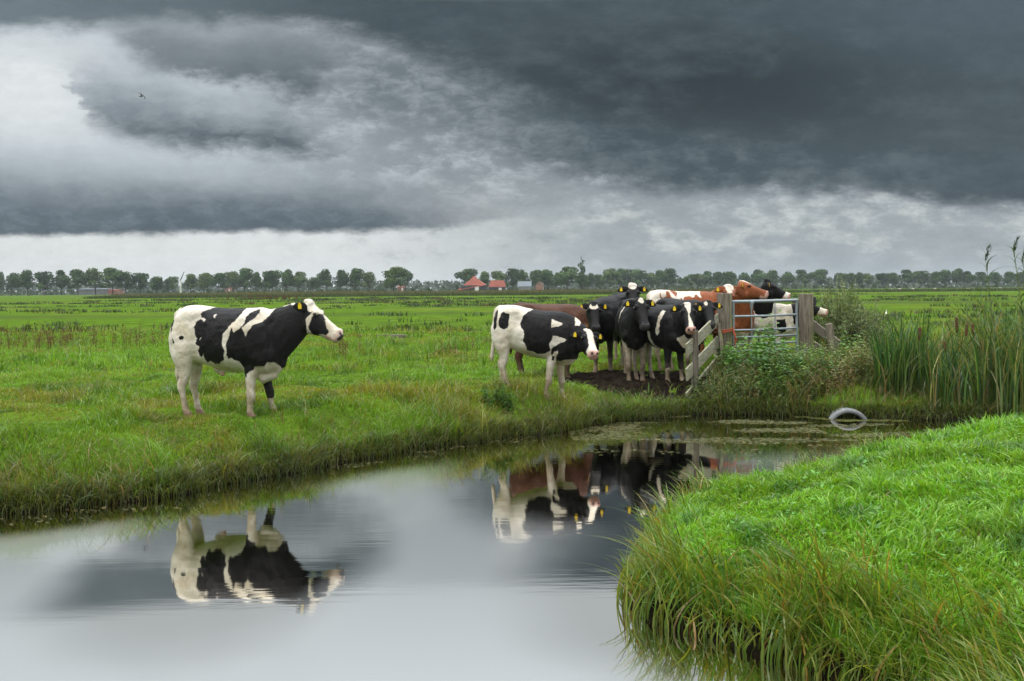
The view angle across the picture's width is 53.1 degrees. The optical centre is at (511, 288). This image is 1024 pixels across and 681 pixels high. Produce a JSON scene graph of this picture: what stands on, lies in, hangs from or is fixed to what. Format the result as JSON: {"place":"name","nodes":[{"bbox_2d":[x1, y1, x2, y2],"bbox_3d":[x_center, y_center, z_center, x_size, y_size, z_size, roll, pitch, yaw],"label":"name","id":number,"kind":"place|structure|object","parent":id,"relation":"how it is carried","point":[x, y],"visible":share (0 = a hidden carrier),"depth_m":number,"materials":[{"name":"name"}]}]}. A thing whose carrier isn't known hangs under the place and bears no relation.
{"place":"outdoors","nodes":[
{"label":"outdoors","id":0,"kind":"place"},
{"bbox_2d":[0,415,992,680],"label":"water","id":1,"kind":"structure","parent":0,"point":[456,563],"depth_m":7.51,"materials":[{"name":"grey liquid"}]},
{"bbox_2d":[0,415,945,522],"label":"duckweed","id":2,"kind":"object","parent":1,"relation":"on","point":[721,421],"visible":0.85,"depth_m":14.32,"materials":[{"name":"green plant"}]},
{"bbox_2d":[489,280,505,290],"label":"barn","id":3,"kind":"structure","parent":0,"point":[495,285],"depth_m":480.40,"materials":[{"name":"red tile"}]},
{"bbox_2d":[0,285,1023,680],"bbox_3d":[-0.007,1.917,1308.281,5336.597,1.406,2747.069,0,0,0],"label":"ground","id":4,"kind":"structure","parent":0,"point":[338,317],"depth_m":16.07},
{"bbox_2d":[3,272,19,295],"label":"tree","id":5,"kind":"object","parent":4,"relation":"on","point":[11,279],"visible":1,"depth_m":493.85,"materials":[{"name":"green plant"}]},
{"bbox_2d":[16,269,35,295],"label":"tree","id":6,"kind":"object","parent":4,"relation":"on","point":[26,279],"visible":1,"depth_m":496.28,"materials":[{"name":"green plant"}]},
{"bbox_2d":[33,271,57,294],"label":"tree","id":7,"kind":"object","parent":4,"relation":"on","point":[44,278],"visible":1,"depth_m":493.61,"materials":[{"name":"green plant"}]},
{"bbox_2d":[55,270,70,294],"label":"tree","id":8,"kind":"object","parent":4,"relation":"on","point":[63,280],"visible":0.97,"depth_m":499.53,"materials":[{"name":"green plant"}]},
{"bbox_2d":[67,269,89,294],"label":"tree","id":9,"kind":"object","parent":4,"relation":"on","point":[76,276],"visible":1,"depth_m":495.39,"materials":[{"name":"green plant"}]},
{"bbox_2d":[82,268,103,294],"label":"tree","id":10,"kind":"object","parent":4,"relation":"on","point":[95,275],"visible":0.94,"depth_m":500.06,"materials":[{"name":"green plant"}]},
{"bbox_2d":[78,288,111,294],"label":"greenhouse","id":11,"kind":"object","parent":4,"relation":"on","point":[102,291],"visible":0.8,"depth_m":533.42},
{"bbox_2d":[98,267,124,294],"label":"tree","id":12,"kind":"object","parent":4,"relation":"on","point":[111,274],"visible":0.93,"depth_m":497.93,"materials":[{"name":"green plant"}]},
{"bbox_2d":[114,271,134,292],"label":"tree","id":13,"kind":"object","parent":4,"relation":"on","point":[120,284],"visible":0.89,"depth_m":499.42,"materials":[{"name":"green plant"}]},
{"bbox_2d":[125,272,148,294],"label":"tree","id":14,"kind":"object","parent":4,"relation":"on","point":[139,278],"visible":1,"depth_m":496.24,"materials":[{"name":"green plant"}]},
{"bbox_2d":[149,276,163,292],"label":"tree","id":15,"kind":"object","parent":4,"relation":"on","point":[155,283],"visible":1,"depth_m":495.79,"materials":[{"name":"green plant"}]},
{"bbox_2d":[162,276,178,293],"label":"tree","id":16,"kind":"object","parent":4,"relation":"on","point":[170,281],"visible":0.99,"depth_m":504.56,"materials":[{"name":"green plant"}]},
{"bbox_2d":[184,273,198,292],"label":"tree","id":17,"kind":"object","parent":4,"relation":"on","point":[190,281],"visible":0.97,"depth_m":503.69,"materials":[{"name":"green plant"}]},
{"bbox_2d":[193,273,213,292],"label":"tree","id":18,"kind":"object","parent":4,"relation":"on","point":[203,278],"visible":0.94,"depth_m":501.94,"materials":[{"name":"green plant"}]},
{"bbox_2d":[208,273,228,291],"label":"tree","id":19,"kind":"object","parent":4,"relation":"on","point":[220,279],"visible":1,"depth_m":499.77,"materials":[{"name":"green plant"}]},
{"bbox_2d":[224,271,240,292],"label":"tree","id":20,"kind":"object","parent":4,"relation":"on","point":[232,278],"visible":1,"depth_m":500.49,"materials":[{"name":"green plant"}]},
{"bbox_2d":[0,294,478,356],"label":"dock stalks","id":21,"kind":"object","parent":4,"relation":"on","point":[48,342],"visible":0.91,"depth_m":27.75,"materials":[{"name":"brown plant"}]},
{"bbox_2d":[238,268,252,291],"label":"tree","id":22,"kind":"object","parent":4,"relation":"on","point":[245,276],"visible":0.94,"depth_m":499.77,"materials":[{"name":"green plant"}]},
{"bbox_2d":[169,299,342,417],"bbox_3d":[-3.191,0.888,12.848,2.220,1.511,0.685,0,0,8],"label":"cow","id":23,"kind":"object","parent":4,"relation":"on","point":[260,344],"visible":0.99,"depth_m":12.68,"materials":[{"name":"black"}]},
{"bbox_2d":[250,272,262,290],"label":"tree","id":24,"kind":"object","parent":4,"relation":"on","point":[256,279],"visible":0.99,"depth_m":493.12,"materials":[{"name":"green plant"}]},
{"bbox_2d":[262,270,279,290],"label":"tree","id":25,"kind":"object","parent":4,"relation":"on","point":[269,277],"visible":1,"depth_m":495.51,"materials":[{"name":"green plant"}]},
{"bbox_2d":[279,269,293,292],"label":"tree","id":26,"kind":"object","parent":4,"relation":"on","point":[286,276],"visible":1,"depth_m":493.78,"materials":[{"name":"green plant"}]},
{"bbox_2d":[290,271,307,292],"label":"tree","id":27,"kind":"object","parent":4,"relation":"on","point":[298,279],"visible":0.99,"depth_m":496.56,"materials":[{"name":"green plant"}]},
{"bbox_2d":[316,269,334,287],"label":"tree","id":28,"kind":"object","parent":4,"relation":"on","point":[324,279],"visible":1,"depth_m":495.10,"materials":[{"name":"green plant"}]},
{"bbox_2d":[333,269,350,290],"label":"tree","id":29,"kind":"object","parent":4,"relation":"on","point":[342,277],"visible":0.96,"depth_m":504.06,"materials":[{"name":"green plant"}]},
{"bbox_2d":[348,268,363,290],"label":"tree","id":30,"kind":"object","parent":4,"relation":"on","point":[355,279],"visible":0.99,"depth_m":500.81,"materials":[{"name":"green plant"}]},
{"bbox_2d":[360,272,375,290],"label":"tree","id":31,"kind":"object","parent":4,"relation":"on","point":[368,278],"visible":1,"depth_m":497.27,"materials":[{"name":"green plant"}]},
{"bbox_2d":[380,266,406,291],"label":"tree","id":32,"kind":"object","parent":4,"relation":"on","point":[393,275],"visible":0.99,"depth_m":427.65,"materials":[{"name":"green plant"}]},
{"bbox_2d":[454,268,477,283],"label":"tree","id":33,"kind":"object","parent":4,"relation":"on","point":[467,275],"visible":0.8,"depth_m":526.86,"materials":[{"name":"green plant"}]},
{"bbox_2d":[458,276,485,290],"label":"farmhouse","id":34,"kind":"object","parent":4,"relation":"on","point":[474,283],"visible":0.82,"depth_m":466.03,"materials":[{"name":"red tile"}]},
{"bbox_2d":[479,374,520,412],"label":"weed clump","id":35,"kind":"object","parent":4,"relation":"on","point":[504,400],"visible":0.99,"depth_m":14.73,"materials":[{"name":"green plant"}]},
{"bbox_2d":[490,271,509,286],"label":"tree","id":36,"kind":"object","parent":4,"relation":"on","point":[497,275],"visible":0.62,"depth_m":510.29,"materials":[{"name":"green plant"}]},
{"bbox_2d":[0,307,1018,501],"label":"pasture grass","id":37,"kind":"structure","parent":4,"relation":"on","point":[75,394],"depth_m":15.47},
{"bbox_2d":[0,373,1021,514],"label":"shore grass","id":38,"kind":"structure","parent":4,"relation":"on","point":[608,410],"depth_m":12.94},
{"bbox_2d":[505,268,517,289],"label":"tree","id":39,"kind":"object","parent":4,"relation":"on","point":[511,274],"visible":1,"depth_m":511.97,"materials":[{"name":"green plant"}]},
{"bbox_2d":[0,293,1023,343],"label":"rush tussocks","id":40,"kind":"object","parent":4,"relation":"on","point":[442,303],"visible":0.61,"depth_m":103.12,"materials":[{"name":"green plant"}]},
{"bbox_2d":[1,273,1022,292],"bbox_3d":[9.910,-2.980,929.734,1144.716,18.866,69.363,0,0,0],"label":"distant wood","id":41,"kind":"object","parent":4,"relation":"on","point":[447,284],"visible":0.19,"depth_m":912.82,"materials":[{"name":"green plant"}]},
{"bbox_2d":[1,280,1023,295],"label":"roadside scrub","id":42,"kind":"object","parent":4,"relation":"on","point":[714,285],"visible":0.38,"depth_m":558.44,"materials":[{"name":"green plant"}]},
{"bbox_2d":[514,269,530,284],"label":"tree","id":43,"kind":"object","parent":4,"relation":"on","point":[521,275],"visible":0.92,"depth_m":512.13,"materials":[{"name":"green plant"}]},
{"bbox_2d":[529,270,540,289],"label":"tree","id":44,"kind":"object","parent":4,"relation":"on","point":[535,274],"visible":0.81,"depth_m":526.11,"materials":[{"name":"green plant"}]},
{"bbox_2d":[537,269,553,289],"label":"tree","id":45,"kind":"object","parent":4,"relation":"on","point":[546,275],"visible":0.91,"depth_m":522.35,"materials":[{"name":"green plant"}]},
{"bbox_2d":[490,305,603,401],"bbox_3d":[0.546,0.996,15.521,1.774,1.504,0.688,0,0,22],"label":"cow","id":46,"kind":"object","parent":4,"relation":"on","point":[559,339],"visible":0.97,"depth_m":15.38},
{"bbox_2d":[509,302,588,376],"bbox_3d":[0.688,0.959,18.347,1.519,1.443,0.654,0,0,-4],"label":"cow","id":47,"kind":"object","parent":4,"relation":"on","point":[578,312],"visible":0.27,"depth_m":18.21},
{"bbox_2d":[82,287,1023,298],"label":"reed strip","id":48,"kind":"object","parent":4,"relation":"on","point":[333,293],"visible":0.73,"depth_m":244.93,"materials":[{"name":"green plant"}]},
{"bbox_2d":[553,266,578,289],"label":"tree","id":49,"kind":"object","parent":4,"relation":"on","point":[567,276],"visible":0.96,"depth_m":497.31,"materials":[{"name":"green plant"}]},
{"bbox_2d":[574,274,589,288],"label":"tree","id":50,"kind":"object","parent":4,"relation":"on","point":[583,279],"visible":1,"depth_m":478.83,"materials":[{"name":"green plant"}]},
{"bbox_2d":[579,295,625,371],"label":"cow","id":51,"kind":"object","parent":4,"relation":"on","point":[601,313],"visible":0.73,"depth_m":19.32},
{"bbox_2d":[599,268,623,285],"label":"tree","id":52,"kind":"object","parent":4,"relation":"on","point":[610,275],"visible":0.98,"depth_m":596.64,"materials":[{"name":"green plant"}]},
{"bbox_2d":[617,269,640,285],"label":"tree","id":53,"kind":"object","parent":4,"relation":"on","point":[630,276],"visible":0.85,"depth_m":602.33,"materials":[{"name":"green plant"}]},
{"bbox_2d":[613,283,647,359],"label":"cow","id":54,"kind":"object","parent":4,"relation":"on","point":[632,290],"visible":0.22,"depth_m":20.21},
{"bbox_2d":[615,297,655,380],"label":"cow","id":55,"kind":"object","parent":4,"relation":"on","point":[632,325],"visible":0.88,"depth_m":17.95},
{"bbox_2d":[552,369,720,401],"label":"mud","id":56,"kind":"structure","parent":4,"relation":"on","point":[615,379],"depth_m":17.41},
{"bbox_2d":[634,270,650,284],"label":"tree","id":57,"kind":"object","parent":4,"relation":"on","point":[641,276],"visible":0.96,"depth_m":597.59,"materials":[{"name":"green plant"}]},
{"bbox_2d":[653,270,668,284],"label":"tree","id":58,"kind":"object","parent":4,"relation":"on","point":[662,275],"visible":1,"depth_m":592.80,"materials":[{"name":"green plant"}]},
{"bbox_2d":[632,302,703,381],"bbox_3d":[2.737,0.965,17.811,0.672,1.473,1.985,0,0,-26],"label":"cow","id":59,"kind":"object","parent":4,"relation":"on","point":[671,329],"visible":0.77,"depth_m":17.60},
{"bbox_2d":[662,268,680,283],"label":"tree","id":60,"kind":"object","parent":4,"relation":"on","point":[672,273],"visible":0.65,"depth_m":601.36,"materials":[{"name":"green plant"}]},
{"bbox_2d":[655,298,722,371],"bbox_3d":[3.353,0.910,19.368,0.666,1.468,1.931,0,0,-28],"label":"cow","id":61,"kind":"object","parent":4,"relation":"on","point":[705,316],"visible":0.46,"depth_m":18.91},
{"bbox_2d":[646,284,736,357],"bbox_3d":[3.782,0.738,21.290,2.009,1.658,0.762,0,0,25],"label":"cow","id":62,"kind":"object","parent":4,"relation":"on","point":[655,296],"visible":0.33,"depth_m":21.16},
{"bbox_2d":[688,273,706,285],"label":"tree","id":63,"kind":"object","parent":4,"relation":"on","point":[696,278],"visible":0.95,"depth_m":601.34,"materials":[{"name":"green plant"}]},
{"bbox_2d":[685,313,718,397],"bbox_3d":[3.390,1.190,17.985,0.125,1.455,2.246,0,0,25],"label":"board fence","id":64,"kind":"object","parent":4,"relation":"on","point":[694,342],"visible":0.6,"depth_m":17.65,"materials":[{"name":"grey wood"}]},
{"bbox_2d":[686,379,751,406],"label":"weed clump","id":65,"kind":"object","parent":4,"relation":"on","point":[699,394],"visible":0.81,"depth_m":16.72,"materials":[{"name":"green plant"}]},
{"bbox_2d":[717,323,724,366],"bbox_3d":[3.843,1.191,18.700,0.078,1.127,0.372,0,0,-14],"label":"stake","id":66,"kind":"object","parent":4,"relation":"on","point":[719,331],"visible":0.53,"depth_m":18.75,"materials":[{"name":"grey wood"}]},
{"bbox_2d":[717,293,731,365],"bbox_3d":[3.961,0.942,19.100,0.246,1.722,0.204,0,0,-18],"label":"gate post","id":67,"kind":"object","parent":4,"relation":"on","point":[724,300],"visible":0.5,"depth_m":19.01,"materials":[{"name":"grey wood"}]},
{"bbox_2d":[689,363,765,400],"bbox_3d":[3.583,1.552,17.064,1.318,0.625,0.899,0,0,0],"label":"weed clump","id":68,"kind":"object","parent":4,"relation":"on","point":[699,385],"visible":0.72,"depth_m":17.03,"materials":[{"name":"green plant"}]},
{"bbox_2d":[720,271,737,284],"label":"tree","id":69,"kind":"object","parent":4,"relation":"on","point":[730,277],"visible":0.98,"depth_m":592.95,"materials":[{"name":"green plant"}]},
{"bbox_2d":[713,280,768,359],"bbox_3d":[4.506,0.704,20.622,0.696,1.732,1.877,0,0,-10],"label":"cow","id":70,"kind":"object","parent":4,"relation":"on","point":[744,290],"visible":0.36,"depth_m":19.95},
{"bbox_2d":[718,329,768,369],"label":"nettle clump","id":71,"kind":"object","parent":4,"relation":"on","point":[746,348],"visible":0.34,"depth_m":18.57,"materials":[{"name":"green plant"}]},
{"bbox_2d":[717,376,774,404],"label":"weed clump","id":72,"kind":"object","parent":4,"relation":"on","point":[753,391],"visible":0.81,"depth_m":16.62,"materials":[{"name":"green plant"}]},
{"bbox_2d":[748,269,763,284],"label":"tree","id":73,"kind":"object","parent":4,"relation":"on","point":[756,277],"visible":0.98,"depth_m":598.13,"materials":[{"name":"green plant"}]},
{"bbox_2d":[736,278,790,355],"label":"cow","id":74,"kind":"object","parent":4,"relation":"on","point":[773,289],"visible":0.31,"depth_m":20.44},
{"bbox_2d":[714,332,825,377],"bbox_3d":[4.361,1.191,17.825,1.622,0.866,1.489,0,0,-33],"label":"bramble bush","id":75,"kind":"object","parent":4,"relation":"on","point":[737,361],"visible":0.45,"depth_m":17.79,"materials":[{"name":"green plant"}]},
{"bbox_2d":[761,270,780,283],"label":"tree","id":76,"kind":"object","parent":4,"relation":"on","point":[771,276],"visible":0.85,"depth_m":591.44,"materials":[{"name":"green plant"}]},
{"bbox_2d":[754,309,789,360],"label":"nettle clump","id":77,"kind":"object","parent":4,"relation":"on","point":[768,334],"visible":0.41,"depth_m":18.73,"materials":[{"name":"green plant"}]},
{"bbox_2d":[739,362,814,400],"bbox_3d":[4.386,1.532,16.820,1.338,0.620,0.715,0,0,0],"label":"bramble bush","id":78,"kind":"object","parent":4,"relation":"on","point":[777,382],"visible":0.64,"depth_m":16.79,"materials":[{"name":"green plant"}]},
{"bbox_2d":[736,302,827,358],"bbox_3d":[5.409,0.911,20.759,1.919,1.324,0.598,0,0,12],"label":"cow","id":79,"kind":"object","parent":4,"relation":"on","point":[786,321],"visible":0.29,"depth_m":20.56},
{"bbox_2d":[779,271,794,284],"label":"tree","id":80,"kind":"object","parent":4,"relation":"on","point":[788,278],"visible":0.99,"depth_m":595.70,"materials":[{"name":"green plant"}]},
{"bbox_2d":[766,378,825,405],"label":"weed clump","id":81,"kind":"object","parent":4,"relation":"on","point":[783,389],"visible":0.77,"depth_m":16.46,"materials":[{"name":"green plant"}]},
{"bbox_2d":[754,344,846,390],"bbox_3d":[4.815,1.313,17.215,1.534,0.763,1.048,0,0,0],"label":"bramble bush","id":82,"kind":"object","parent":4,"relation":"on","point":[823,361],"visible":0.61,"depth_m":17.20,"materials":[{"name":"green plant"}]},
{"bbox_2d":[579,429,1023,680],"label":"bank sedge","id":83,"kind":"object","parent":4,"relation":"on","point":[987,668],"visible":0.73,"depth_m":5.58,"materials":[{"name":"green plant"}]},
{"bbox_2d":[794,270,813,283],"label":"tree","id":84,"kind":"object","parent":4,"relation":"on","point":[803,275],"visible":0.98,"depth_m":604.63,"materials":[{"name":"green plant"}]},
{"bbox_2d":[799,294,815,359],"bbox_3d":[5.705,0.909,19.753,0.284,1.623,0.208,0,0,-18],"label":"gate post","id":85,"kind":"object","parent":4,"relation":"on","point":[807,302],"visible":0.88,"depth_m":19.67,"materials":[{"name":"grey wood"}]},
{"bbox_2d":[732,299,800,353],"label":"farm gate","id":86,"kind":"structure","parent":85,"relation":"attached to","point":[752,302],"depth_m":19.44,"materials":[{"name":"metal"}]},
{"bbox_2d":[785,365,835,396],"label":"bramble bush","id":87,"kind":"object","parent":4,"relation":"on","point":[808,376],"visible":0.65,"depth_m":16.67,"materials":[{"name":"green plant"}]},
{"bbox_2d":[808,269,828,284],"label":"tree","id":88,"kind":"object","parent":4,"relation":"on","point":[819,276],"visible":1,"depth_m":599.08,"materials":[{"name":"green plant"}]},
{"bbox_2d":[814,321,841,357],"bbox_3d":[5.940,1.137,19.360,0.325,1.093,0.962,0,0,-2],"label":"board fence","id":89,"kind":"object","parent":4,"relation":"on","point":[824,333],"visible":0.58,"depth_m":19.04,"materials":[{"name":"grey wood"}]},
{"bbox_2d":[803,359,854,395],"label":"weed clump","id":90,"kind":"object","parent":4,"relation":"on","point":[836,377],"visible":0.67,"depth_m":16.60,"materials":[{"name":"green plant"}]},
{"bbox_2d":[635,409,1023,680],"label":"bank grass","id":91,"kind":"structure","parent":4,"relation":"on","point":[882,478],"depth_m":6.84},
{"bbox_2d":[791,340,872,376],"bbox_3d":[5.543,1.229,17.639,1.637,0.750,1.568,0,0,0],"label":"weed clump","id":92,"kind":"object","parent":4,"relation":"on","point":[835,358],"visible":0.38,"depth_m":17.44,"materials":[{"name":"green plant"}]},
{"bbox_2d":[814,280,879,350],"bbox_3d":[6.710,0.642,20.898,1.616,1.773,1.461,0,0,0],"label":"willow shrub","id":93,"kind":"object","parent":4,"relation":"on","point":[851,322],"visible":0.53,"depth_m":20.71,"materials":[{"name":"green plant"}]},
{"bbox_2d":[829,407,866,419],"bbox_3d":[5.317,2.167,16.774,0.650,0.650,2.200,0,0,8],"label":"culvert pipe","id":94,"kind":"object","parent":4,"relation":"on","point":[834,415],"visible":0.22,"depth_m":15.70,"materials":[{"name":"concrete"}]},
{"bbox_2d":[819,327,884,362],"bbox_3d":[6.315,1.136,18.928,1.518,0.867,1.135,0,0,0],"label":"weed clump","id":95,"kind":"object","parent":4,"relation":"on","point":[844,343],"visible":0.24,"depth_m":18.89,"materials":[{"name":"green plant"}]},
{"bbox_2d":[845,358,874,386],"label":"weed clump","id":96,"kind":"object","parent":4,"relation":"on","point":[857,380],"visible":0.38,"depth_m":16.72,"materials":[{"name":"green plant"}]},
{"bbox_2d":[841,334,883,384],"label":"weed clump","id":97,"kind":"object","parent":4,"relation":"on","point":[861,357],"visible":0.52,"depth_m":16.99,"materials":[{"name":"green plant"}]},
{"bbox_2d":[856,301,895,350],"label":"willow shrub","id":98,"kind":"object","parent":4,"relation":"on","point":[878,325],"visible":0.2,"depth_m":21.18,"materials":[{"name":"green plant"}]},
{"bbox_2d":[730,419,1023,583],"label":"broadleaf weeds","id":99,"kind":"object","parent":4,"relation":"on","point":[822,530],"visible":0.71,"depth_m":6.74,"materials":[{"name":"green plant"}]},
{"bbox_2d":[875,273,890,284],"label":"tree","id":100,"kind":"object","parent":4,"relation":"on","point":[882,278],"visible":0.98,"depth_m":594.50,"materials":[{"name":"green plant"}]},
{"bbox_2d":[897,269,919,283],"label":"tree","id":101,"kind":"object","parent":4,"relation":"on","point":[907,275],"visible":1,"depth_m":603.60,"materials":[{"name":"green plant"}]},
{"bbox_2d":[913,271,933,284],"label":"tree","id":102,"kind":"object","parent":4,"relation":"on","point":[923,275],"visible":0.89,"depth_m":603.79,"materials":[{"name":"green plant"}]},
{"bbox_2d":[865,275,1023,417],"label":"reed bed","id":103,"kind":"object","parent":4,"relation":"on","point":[897,364],"visible":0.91,"depth_m":16.12,"materials":[{"name":"green plant"}]},
{"bbox_2d":[937,269,951,283],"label":"tree","id":104,"kind":"object","parent":4,"relation":"on","point":[943,275],"visible":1,"depth_m":592.00,"materials":[{"name":"green plant"}]},
{"bbox_2d":[950,268,964,282],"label":"tree","id":105,"kind":"object","parent":4,"relation":"on","point":[957,275],"visible":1,"depth_m":589.88,"materials":[{"name":"green plant"}]},
{"bbox_2d":[974,272,993,283],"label":"tree","id":106,"kind":"object","parent":4,"relation":"on","point":[981,278],"visible":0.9,"depth_m":594.92,"materials":[{"name":"green plant"}]},
{"bbox_2d":[979,244,1013,416],"bbox_3d":[7.125,0.704,15.201,0.736,2.779,0.423,0,0,0],"label":"common reed","id":107,"kind":"object","parent":4,"relation":"on","point":[992,327],"visible":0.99,"depth_m":15.20,"materials":[{"name":"green plant"}]},
{"bbox_2d":[1003,236,1023,332],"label":"common reed","id":108,"kind":"object","parent":4,"relation":"on","point":[1014,247],"visible":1,"depth_m":14.99,"materials":[{"name":"green plant"}]},
{"bbox_2d":[0,0,1023,291],"label":"sky","id":109,"kind":"structure","parent":0,"point":[433,140],"materials":[{"name":"grey"}]},
{"bbox_2d":[689,338,1019,416],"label":"bush","id":110,"kind":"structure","parent":0,"point":[722,381],"depth_m":16.58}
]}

